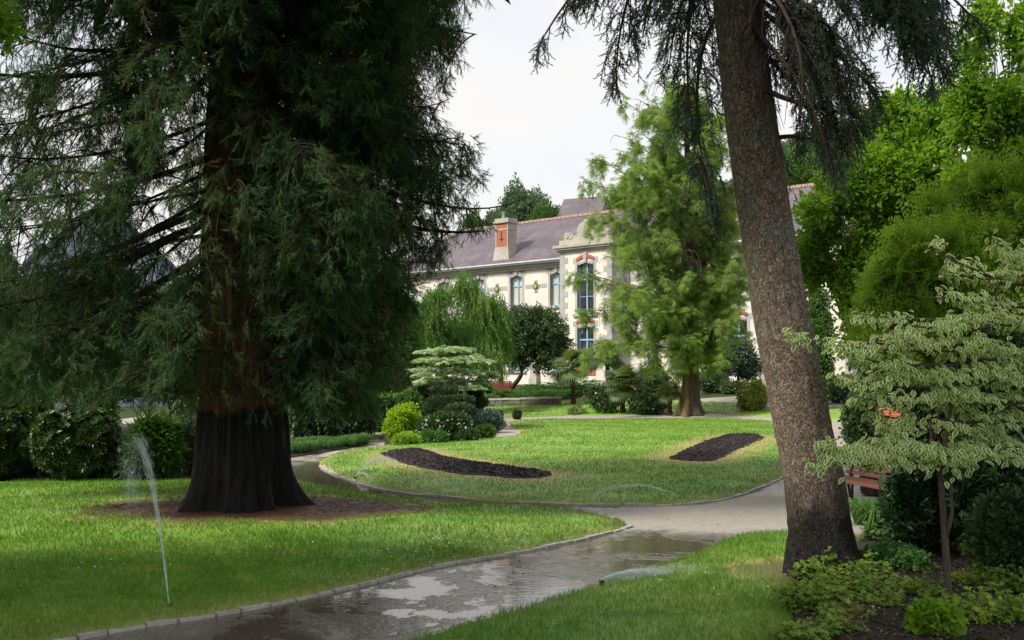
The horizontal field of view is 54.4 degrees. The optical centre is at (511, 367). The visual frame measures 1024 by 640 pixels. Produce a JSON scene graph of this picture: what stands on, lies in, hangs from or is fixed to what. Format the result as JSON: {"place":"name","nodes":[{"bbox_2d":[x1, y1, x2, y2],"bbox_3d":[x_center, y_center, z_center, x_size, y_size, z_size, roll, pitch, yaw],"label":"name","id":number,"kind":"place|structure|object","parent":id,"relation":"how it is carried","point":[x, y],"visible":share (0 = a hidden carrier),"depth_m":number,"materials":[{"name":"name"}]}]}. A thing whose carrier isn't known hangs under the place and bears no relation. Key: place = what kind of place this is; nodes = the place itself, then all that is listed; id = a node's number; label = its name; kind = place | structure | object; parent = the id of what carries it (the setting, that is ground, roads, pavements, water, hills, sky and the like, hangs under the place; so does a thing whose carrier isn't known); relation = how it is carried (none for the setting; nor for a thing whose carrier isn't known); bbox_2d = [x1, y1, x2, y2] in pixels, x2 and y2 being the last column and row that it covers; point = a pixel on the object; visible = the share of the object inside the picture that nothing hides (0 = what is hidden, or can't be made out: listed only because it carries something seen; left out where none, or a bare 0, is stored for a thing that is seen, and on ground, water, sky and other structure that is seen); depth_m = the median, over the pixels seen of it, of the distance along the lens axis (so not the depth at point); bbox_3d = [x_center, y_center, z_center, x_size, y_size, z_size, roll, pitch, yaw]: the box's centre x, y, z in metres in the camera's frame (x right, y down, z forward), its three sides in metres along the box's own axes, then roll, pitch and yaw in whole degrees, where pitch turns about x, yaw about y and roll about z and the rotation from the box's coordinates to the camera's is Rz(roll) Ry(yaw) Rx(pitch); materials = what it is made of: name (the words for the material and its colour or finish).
{"place":"outdoors","nodes":[
{"label":"outdoors","id":0,"kind":"place"},
{"bbox_2d":[0,424,368,480],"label":"planting soil","id":1,"kind":"structure","parent":0,"point":[318,450],"depth_m":23.68,"materials":[{"name":"brown soil"}]},
{"bbox_2d":[0,384,54,472],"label":"rhododendron","id":2,"kind":"object","parent":1,"relation":"on","point":[35,415],"visible":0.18,"depth_m":18.82,"materials":[{"name":"green plant"}]},
{"bbox_2d":[83,396,125,437],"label":"green shrub","id":3,"kind":"object","parent":1,"relation":"on","point":[114,410],"visible":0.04,"depth_m":19.95,"materials":[{"name":"green plant"}]},
{"bbox_2d":[173,407,196,477],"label":"green shrub","id":4,"kind":"object","parent":1,"relation":"on","point":[190,427],"visible":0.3,"depth_m":18.87,"materials":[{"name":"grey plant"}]},
{"bbox_2d":[288,394,346,438],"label":"green shrub","id":5,"kind":"object","parent":1,"relation":"on","point":[326,427],"visible":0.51,"depth_m":26.60,"materials":[{"name":"green plant"}]},
{"bbox_2d":[336,395,382,435],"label":"green shrub","id":6,"kind":"object","parent":1,"relation":"on","point":[358,426],"visible":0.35,"depth_m":28.65,"materials":[{"name":"green plant"}]},
{"bbox_2d":[78,495,437,523],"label":"needle litter","id":7,"kind":"object","parent":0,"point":[203,512],"visible":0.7,"depth_m":14.02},
{"bbox_2d":[0,479,624,639],"bbox_3d":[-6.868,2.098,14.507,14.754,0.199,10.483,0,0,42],"label":"lawn","id":8,"kind":"structure","parent":0,"point":[245,583],"depth_m":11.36,"materials":[{"name":"green plant"}]},
{"bbox_2d":[0,0,34,56],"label":"corner tree","id":9,"kind":"object","parent":8,"relation":"on","point":[7,36],"visible":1,"depth_m":9.01,"materials":[{"name":"green plant"}]},
{"bbox_2d":[104,428,161,479],"bbox_3d":[-6.976,1.623,18.394,1.146,1.050,1.035,0,0,0],"label":"green shrub","id":10,"kind":"object","parent":8,"relation":"on","point":[116,473],"visible":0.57,"depth_m":18.13,"materials":[{"name":"green plant"}]},
{"bbox_2d":[115,406,194,479],"bbox_3d":[-6.605,1.411,18.492,1.481,1.472,1.381,0,0,0],"label":"green shrub","id":11,"kind":"object","parent":8,"relation":"on","point":[163,439],"visible":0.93,"depth_m":18.19,"materials":[{"name":"green plant"}]},
{"bbox_2d":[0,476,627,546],"bbox_3d":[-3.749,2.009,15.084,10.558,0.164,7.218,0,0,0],"label":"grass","id":12,"kind":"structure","parent":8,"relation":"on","point":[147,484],"depth_m":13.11,"materials":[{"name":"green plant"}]},
{"bbox_2d":[55,384,739,418],"bbox_3d":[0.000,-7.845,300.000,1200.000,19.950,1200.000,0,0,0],"label":"ground","id":13,"kind":"structure","parent":0,"point":[130,413],"depth_m":50.50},
{"bbox_2d":[0,399,32,478],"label":"rhododendron","id":14,"kind":"object","parent":13,"relation":"on","point":[14,431],"visible":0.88,"depth_m":18.20,"materials":[{"name":"green plant"}]},
{"bbox_2d":[16,400,122,480],"bbox_3d":[-8.095,1.368,18.402,1.924,1.564,1.383,0,0,0],"label":"rhododendron","id":15,"kind":"object","parent":13,"relation":"on","point":[62,444],"visible":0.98,"depth_m":17.98,"materials":[{"name":"green plant"}]},
{"bbox_2d":[18,203,176,407],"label":"house","id":16,"kind":"structure","parent":13,"relation":"on","point":[69,248],"depth_m":54.47,"materials":[{"name":"grey stone"}]},
{"bbox_2d":[59,283,199,413],"bbox_3d":[-11.742,-0.390,32.944,7.019,5.151,3.240,0,0,0],"label":"background tree","id":17,"kind":"object","parent":13,"relation":"on","point":[152,397],"depth_m":32.35,"materials":[{"name":"green plant"}]},
{"bbox_2d":[0,0,522,513],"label":"giant sequoia","id":18,"kind":"object","parent":13,"relation":"on","point":[288,280],"visible":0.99,"depth_m":13.64,"materials":[{"name":"green plant"}]},
{"bbox_2d":[54,525,632,639],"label":"stone kerb","id":19,"kind":"structure","parent":13,"relation":"on","point":[90,634],"depth_m":9.12,"materials":[{"name":"grey stone"}]},
{"bbox_2d":[335,287,414,391],"bbox_3d":[-6.454,-0.733,35.966,5.861,5.813,3.664,0,0,0],"label":"background tree","id":20,"kind":"object","parent":13,"relation":"on","point":[406,356],"visible":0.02,"depth_m":35.68,"materials":[{"name":"green plant"}]},
{"bbox_2d":[372,391,398,432],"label":"leafy shrub","id":21,"kind":"object","parent":13,"relation":"on","point":[390,402],"visible":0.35,"depth_m":31.80,"materials":[{"name":"green plant"}]},
{"bbox_2d":[372,283,427,397],"bbox_3d":[-4.908,-0.739,40.019,3.250,5.816,2.400,0,0,0],"label":"background tree","id":22,"kind":"object","parent":13,"relation":"on","point":[417,346],"visible":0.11,"depth_m":39.73,"materials":[{"name":"green plant"}]},
{"bbox_2d":[416,284,466,377],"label":"weeping tree","id":23,"kind":"object","parent":13,"relation":"on","point":[438,326],"visible":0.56,"depth_m":43.62,"materials":[{"name":"green plant"}]},
{"bbox_2d":[440,268,516,410],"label":"weeping tree","id":24,"kind":"object","parent":13,"relation":"on","point":[484,325],"visible":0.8,"depth_m":45.44,"materials":[{"name":"green plant"}]},
{"bbox_2d":[492,171,537,224],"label":"hill tree","id":25,"kind":"object","parent":13,"relation":"on","point":[519,211],"visible":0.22,"depth_m":107.03,"materials":[{"name":"green plant"}]},
{"bbox_2d":[493,300,576,395],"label":"evergreen tree","id":26,"kind":"object","parent":13,"relation":"on","point":[540,330],"visible":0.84,"depth_m":51.43,"materials":[{"name":"green plant"}]},
{"bbox_2d":[528,193,556,220],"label":"hill tree","id":27,"kind":"object","parent":13,"relation":"on","point":[542,211],"visible":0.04,"depth_m":103.55,"materials":[{"name":"green plant"}]},
{"bbox_2d":[319,465,782,506],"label":"stone kerb","id":28,"kind":"structure","parent":13,"relation":"on","point":[323,467],"depth_m":15.78,"materials":[{"name":"grey stone"}]},
{"bbox_2d":[557,196,610,216],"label":"house","id":29,"kind":"structure","parent":13,"relation":"on","point":[572,206],"depth_m":104.31,"materials":[{"name":"stone"}]},
{"bbox_2d":[582,378,621,413],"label":"shrub","id":30,"kind":"object","parent":13,"relation":"on","point":[598,400],"visible":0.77,"depth_m":42.98,"materials":[{"name":"green plant"}]},
{"bbox_2d":[586,338,627,383],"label":"fan palm","id":31,"kind":"object","parent":13,"relation":"on","point":[618,363],"visible":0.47,"depth_m":51.48,"materials":[{"name":"green plant"}]},
{"bbox_2d":[626,391,666,414],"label":"shrub","id":32,"kind":"object","parent":13,"relation":"on","point":[645,404],"visible":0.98,"depth_m":41.80,"materials":[{"name":"green plant"}]},
{"bbox_2d":[634,366,674,395],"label":"shrub","id":33,"kind":"object","parent":13,"relation":"on","point":[654,382],"visible":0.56,"depth_m":48.51,"materials":[{"name":"green plant"}]},
{"bbox_2d":[653,378,681,415],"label":"fan palm","id":34,"kind":"object","parent":13,"relation":"on","point":[669,396],"visible":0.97,"depth_m":41.23,"materials":[{"name":"green plant"}]},
{"bbox_2d":[379,162,966,387],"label":"school building","id":35,"kind":"structure","parent":13,"relation":"on","point":[514,261],"depth_m":67.21,"materials":[{"name":"beige paint"}]},
{"bbox_2d":[512,276,521,306],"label":"window","id":36,"kind":"structure","parent":35,"relation":"in","point":[516,281],"depth_m":68.90,"materials":[{"name":"blue paint"}]},
{"bbox_2d":[552,273,559,305],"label":"window","id":37,"kind":"structure","parent":35,"relation":"in","point":[556,277],"depth_m":66.53,"materials":[{"name":"blue paint"}]},
{"bbox_2d":[579,263,593,311],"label":"window","id":38,"kind":"structure","parent":35,"relation":"in","point":[586,302],"depth_m":63.27,"materials":[{"name":"blue glass"}]},
{"bbox_2d":[579,326,593,359],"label":"window","id":39,"kind":"structure","parent":35,"relation":"in","point":[587,337],"depth_m":63.27,"materials":[{"name":"blue paint"}]},
{"bbox_2d":[699,370,731,392],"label":"shrub","id":40,"kind":"object","parent":13,"relation":"on","point":[706,385],"visible":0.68,"depth_m":49.53,"materials":[{"name":"green plant"}]},
{"bbox_2d":[716,379,743,393],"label":"shrub","id":41,"kind":"object","parent":13,"relation":"on","point":[727,387],"visible":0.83,"depth_m":48.68,"materials":[{"name":"green plant"}]},
{"bbox_2d":[705,336,762,380],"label":"tree","id":42,"kind":"object","parent":13,"relation":"on","point":[744,362],"visible":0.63,"depth_m":50.52,"materials":[{"name":"green plant"}]},
{"bbox_2d":[783,144,816,185],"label":"hill tree","id":43,"kind":"object","parent":13,"relation":"on","point":[789,158],"visible":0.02,"depth_m":90.16,"materials":[{"name":"green plant"}]},
{"bbox_2d":[785,150,833,185],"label":"hill tree","id":44,"kind":"object","parent":13,"relation":"on","point":[808,174],"visible":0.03,"depth_m":88.13,"materials":[{"name":"green plant"}]},
{"bbox_2d":[807,288,838,405],"bbox_3d":[12.368,-1.020,40.012,1.502,5.589,1.356,0,0,0],"label":"conifer shrub","id":45,"kind":"object","parent":13,"relation":"on","point":[820,315],"visible":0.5,"depth_m":39.82,"materials":[{"name":"green plant"}]},
{"bbox_2d":[827,372,855,402],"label":"conifer shrub","id":46,"kind":"object","parent":13,"relation":"on","point":[838,393],"visible":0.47,"depth_m":41.59,"materials":[{"name":"green plant"}]},
{"bbox_2d":[837,387,888,444],"bbox_3d":[8.447,1.271,24.019,1.203,1.704,1.203,0,0,0],"label":"dark shrub","id":47,"kind":"object","parent":13,"relation":"on","point":[855,428],"visible":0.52,"depth_m":23.79,"materials":[{"name":"green plant"}]},
{"bbox_2d":[847,358,904,431],"bbox_3d":[11.169,0.509,29.929,2.314,3.249,1.921,0,0,0],"label":"dark shrub","id":48,"kind":"object","parent":13,"relation":"on","point":[888,393],"visible":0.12,"depth_m":29.41,"materials":[{"name":"green plant"}]},
{"bbox_2d":[791,73,974,443],"bbox_3d":[6.452,-1.421,17.059,3.668,7.236,2.176,0,0,0],"label":"bright tree","id":49,"kind":"object","parent":13,"relation":"on","point":[910,159],"visible":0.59,"depth_m":16.71,"materials":[{"name":"green plant"}]},
{"bbox_2d":[382,421,506,444],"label":"planting soil","id":50,"kind":"structure","parent":0,"point":[386,440],"depth_m":28.73,"materials":[{"name":"brown soil"}]},
{"bbox_2d":[380,401,422,438],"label":"lime shrub","id":51,"kind":"object","parent":50,"relation":"on","point":[402,417],"visible":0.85,"depth_m":27.80,"materials":[{"name":"green plant"}]},
{"bbox_2d":[391,388,425,418],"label":"leafy shrub","id":52,"kind":"object","parent":50,"relation":"on","point":[410,396],"visible":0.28,"depth_m":32.83,"materials":[{"name":"green plant"}]},
{"bbox_2d":[413,409,474,440],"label":"flowering shrub","id":53,"kind":"object","parent":50,"relation":"on","point":[450,422],"visible":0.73,"depth_m":27.25,"materials":[{"name":"green plant"}]},
{"bbox_2d":[420,384,476,416],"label":"clipped shrub","id":54,"kind":"object","parent":50,"relation":"on","point":[449,398],"visible":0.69,"depth_m":30.72,"materials":[{"name":"green plant"}]},
{"bbox_2d":[407,345,500,395],"bbox_3d":[-1.924,0.631,33.006,3.162,2.850,3.503,0,0,0],"label":"variegated dogwood","id":55,"kind":"object","parent":50,"relation":"on","point":[442,379],"visible":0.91,"depth_m":32.55,"materials":[{"name":"green plant"}]},
{"bbox_2d":[465,389,489,418],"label":"clipped shrub","id":56,"kind":"object","parent":50,"relation":"on","point":[481,400],"visible":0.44,"depth_m":32.83,"materials":[{"name":"green plant"}]},
{"bbox_2d":[475,423,498,438],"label":"shrub","id":57,"kind":"object","parent":50,"relation":"on","point":[486,430],"visible":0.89,"depth_m":28.40,"materials":[{"name":"green plant"}]},
{"bbox_2d":[470,406,505,432],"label":"blue shrub","id":58,"kind":"object","parent":50,"relation":"on","point":[487,416],"visible":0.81,"depth_m":30.65,"materials":[{"name":"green plant"}]},
{"bbox_2d":[77,396,879,639],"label":"garden path","id":59,"kind":"structure","parent":0,"point":[403,607],"depth_m":10.04,"materials":[{"name":"grey asphalt"}]},
{"bbox_2d":[843,442,890,499],"bbox_3d":[5.144,1.612,14.319,0.761,0.986,1.700,0,0,-16],"label":"park bench","id":60,"kind":"object","parent":59,"relation":"on","point":[859,481],"visible":0.18,"depth_m":14.50,"materials":[{"name":"brown wood"}]},
{"bbox_2d":[859,444,891,496],"bbox_3d":[5.946,1.678,16.300,0.600,0.830,0.600,0,0,0],"label":"litter bin","id":61,"kind":"object","parent":59,"relation":"on","point":[868,491],"visible":0.23,"depth_m":16.14,"materials":[{"name":"black metal"}]},
{"bbox_2d":[0,0,1022,283],"label":"sky","id":62,"kind":"structure","parent":0,"point":[542,127],"materials":[{"name":"white"}]},
{"bbox_2d":[319,418,781,505],"bbox_3d":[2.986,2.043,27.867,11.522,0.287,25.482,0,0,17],"label":"lawn","id":63,"kind":"structure","parent":0,"point":[600,494],"depth_m":19.96,"materials":[{"name":"green plant"}]},
{"bbox_2d":[390,430,423,444],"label":"shrub","id":64,"kind":"object","parent":63,"relation":"on","point":[403,437],"visible":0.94,"depth_m":25.99,"materials":[{"name":"green plant"}]},
{"bbox_2d":[418,428,449,442],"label":"shrub","id":65,"kind":"object","parent":63,"relation":"on","point":[438,435],"visible":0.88,"depth_m":26.48,"materials":[{"name":"green plant"}]},
{"bbox_2d":[449,426,480,440],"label":"shrub","id":66,"kind":"object","parent":63,"relation":"on","point":[469,434],"visible":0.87,"depth_m":27.07,"materials":[{"name":"green plant"}]},
{"bbox_2d":[380,447,551,478],"bbox_3d":[-1.335,1.940,20.762,1.723,0.201,6.589,0,0,-29],"label":"flower bed","id":67,"kind":"object","parent":63,"relation":"on","point":[423,458],"visible":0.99,"depth_m":19.64,"materials":[{"name":"soil"}]},
{"bbox_2d":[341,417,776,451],"bbox_3d":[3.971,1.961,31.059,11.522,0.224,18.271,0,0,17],"label":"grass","id":68,"kind":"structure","parent":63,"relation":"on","point":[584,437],"depth_m":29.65,"materials":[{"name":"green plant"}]},
{"bbox_2d":[669,432,765,460],"bbox_3d":[5.179,1.910,24.897,1.345,0.212,8.068,0,0,22],"label":"flower bed","id":69,"kind":"object","parent":63,"relation":"on","point":[714,448],"visible":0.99,"depth_m":23.71,"materials":[{"name":"soil"}]},
{"bbox_2d":[393,528,857,639],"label":"lawn","id":70,"kind":"structure","parent":0,"point":[769,572],"depth_m":8.48,"materials":[{"name":"green plant"}]},
{"bbox_2d":[484,399,845,420],"bbox_3d":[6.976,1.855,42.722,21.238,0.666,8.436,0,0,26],"label":"lawn","id":71,"kind":"structure","parent":0,"point":[835,414],"depth_m":42.87,"materials":[{"name":"green plant"}]},
{"bbox_2d":[485,397,561,406],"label":"stone wall","id":72,"kind":"structure","parent":71,"relation":"on","point":[522,401],"depth_m":48.51,"materials":[{"name":"grey stone"}]},
{"bbox_2d":[547,347,596,403],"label":"palm tree","id":73,"kind":"object","parent":71,"relation":"on","point":[566,374],"visible":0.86,"depth_m":47.01,"materials":[{"name":"green plant"}]},
{"bbox_2d":[600,364,648,412],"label":"palm tree","id":74,"kind":"object","parent":71,"relation":"on","point":[626,376],"visible":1,"depth_m":42.49,"materials":[{"name":"green plant"}]},
{"bbox_2d":[563,72,756,416],"bbox_3d":[6.258,-5.169,40.784,8.460,14.479,7.023,0,0,0],"label":"dawn redwood","id":75,"kind":"object","parent":71,"relation":"on","point":[692,304],"visible":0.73,"depth_m":39.95,"materials":[{"name":"green plant"}]},
{"bbox_2d":[735,378,768,410],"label":"gold shrub","id":76,"kind":"object","parent":71,"relation":"on","point":[752,396],"visible":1,"depth_m":40.84,"materials":[{"name":"green plant"}]},
{"bbox_2d":[791,535,1023,639],"bbox_3d":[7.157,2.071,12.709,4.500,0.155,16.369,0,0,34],"label":"planting soil","id":77,"kind":"structure","parent":0,"point":[895,609],"depth_m":8.01,"materials":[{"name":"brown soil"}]},
{"bbox_2d":[529,0,997,580],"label":"leaning fir","id":78,"kind":"object","parent":77,"relation":"on","point":[807,66],"visible":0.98,"depth_m":9.73,"materials":[{"name":"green plant"}]},
{"bbox_2d":[759,617,832,639],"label":"shrub","id":79,"kind":"object","parent":77,"relation":"on","point":[790,630],"visible":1,"depth_m":7.46,"materials":[{"name":"green plant"}]},
{"bbox_2d":[767,573,856,613],"bbox_3d":[2.595,1.968,8.563,0.704,0.385,0.633,0,0,-37],"label":"shrub","id":80,"kind":"object","parent":77,"relation":"on","point":[805,598],"visible":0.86,"depth_m":8.50,"materials":[{"name":"green plant"}]},
{"bbox_2d":[787,546,854,580],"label":"shrub","id":81,"kind":"object","parent":77,"relation":"on","point":[808,573],"visible":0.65,"depth_m":9.54,"materials":[{"name":"green plant"}]},
{"bbox_2d":[798,598,870,637],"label":"shrub","id":82,"kind":"object","parent":77,"relation":"on","point":[839,620],"visible":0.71,"depth_m":7.63,"materials":[{"name":"green plant"}]},
{"bbox_2d":[811,594,880,620],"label":"shrub","id":83,"kind":"object","parent":77,"relation":"on","point":[853,610],"visible":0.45,"depth_m":8.07,"materials":[{"name":"green plant"}]},
{"bbox_2d":[811,558,889,594],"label":"shrub","id":84,"kind":"object","parent":77,"relation":"on","point":[858,585],"visible":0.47,"depth_m":8.91,"materials":[{"name":"green plant"}]},
{"bbox_2d":[848,497,884,534],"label":"strap leaf clump","id":85,"kind":"object","parent":77,"relation":"on","point":[871,514],"visible":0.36,"depth_m":12.03,"materials":[{"name":"green plant"}]},
{"bbox_2d":[840,549,893,579],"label":"shrub","id":86,"kind":"object","parent":77,"relation":"on","point":[875,568],"visible":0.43,"depth_m":9.55,"materials":[{"name":"green plant"}]},
{"bbox_2d":[859,519,887,540],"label":"shrub","id":87,"kind":"object","parent":77,"relation":"on","point":[867,533],"visible":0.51,"depth_m":11.79,"materials":[{"name":"green plant"}]},
{"bbox_2d":[851,585,911,606],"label":"shrub","id":88,"kind":"object","parent":77,"relation":"on","point":[894,600],"visible":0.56,"depth_m":8.52,"materials":[{"name":"green plant"}]},
{"bbox_2d":[859,539,931,570],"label":"ground cover","id":89,"kind":"object","parent":77,"relation":"on","point":[902,556],"visible":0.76,"depth_m":9.95,"materials":[{"name":"green plant"}]},
{"bbox_2d":[781,228,1023,599],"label":"variegated dogwood","id":90,"kind":"object","parent":77,"relation":"on","point":[871,457],"visible":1,"depth_m":8.83,"materials":[{"name":"green plant"}]},
{"bbox_2d":[874,456,955,549],"bbox_3d":[4.613,1.509,11.177,0.981,1.282,0.825,0,0,-17],"label":"camellia","id":91,"kind":"object","parent":77,"relation":"on","point":[907,504],"visible":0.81,"depth_m":10.98,"materials":[{"name":"green plant"}]},
{"bbox_2d":[883,568,958,596],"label":"shrub","id":92,"kind":"object","parent":77,"relation":"on","point":[908,584],"visible":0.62,"depth_m":8.90,"materials":[{"name":"green plant"}]},
{"bbox_2d":[891,361,957,459],"bbox_3d":[5.954,0.857,13.800,1.366,2.582,1.210,0,0,0],"label":"dark shrub","id":93,"kind":"object","parent":77,"relation":"on","point":[920,414],"visible":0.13,"depth_m":13.58,"materials":[{"name":"green plant"}]},
{"bbox_2d":[838,146,1023,443],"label":"feathery tree","id":94,"kind":"object","parent":77,"relation":"on","point":[991,200],"visible":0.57,"depth_m":13.20,"materials":[{"name":"green plant"}]},
{"bbox_2d":[901,593,967,637],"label":"hydrangea","id":95,"kind":"object","parent":77,"relation":"on","point":[928,615],"visible":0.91,"depth_m":7.50,"materials":[{"name":"green plant"}]},
{"bbox_2d":[932,0,1023,210],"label":"bright tree","id":96,"kind":"object","parent":77,"relation":"on","point":[987,107],"visible":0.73,"depth_m":14.85,"materials":[{"name":"green plant"}]},
{"bbox_2d":[940,308,1023,448],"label":"dark shrub","id":97,"kind":"object","parent":77,"relation":"on","point":[983,389],"visible":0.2,"depth_m":12.60,"materials":[{"name":"green plant"}]},
{"bbox_2d":[940,586,1023,625],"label":"shrub","id":98,"kind":"object","parent":77,"relation":"on","point":[957,598],"visible":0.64,"depth_m":7.92,"materials":[{"name":"green plant"}]},
{"bbox_2d":[951,552,1014,586],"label":"shrub","id":99,"kind":"object","parent":77,"relation":"on","point":[966,576],"visible":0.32,"depth_m":9.30,"materials":[{"name":"green plant"}]},
{"bbox_2d":[944,431,1023,554],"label":"camellia","id":100,"kind":"object","parent":77,"relation":"on","point":[983,478],"visible":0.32,"depth_m":10.41,"materials":[{"name":"green plant"}]},
{"bbox_2d":[960,476,1023,581],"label":"dark shrub","id":101,"kind":"object","parent":77,"relation":"on","point":[993,524],"visible":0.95,"depth_m":9.22,"materials":[{"name":"green plant"}]},
{"bbox_2d":[967,563,1023,593],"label":"shrub","id":102,"kind":"object","parent":77,"relation":"on","point":[998,584],"visible":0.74,"depth_m":8.90,"materials":[{"name":"green plant"}]},
{"bbox_2d":[967,586,1023,622],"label":"shrub","id":103,"kind":"object","parent":77,"relation":"on","point":[999,602],"visible":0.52,"depth_m":7.98,"materials":[{"name":"green plant"}]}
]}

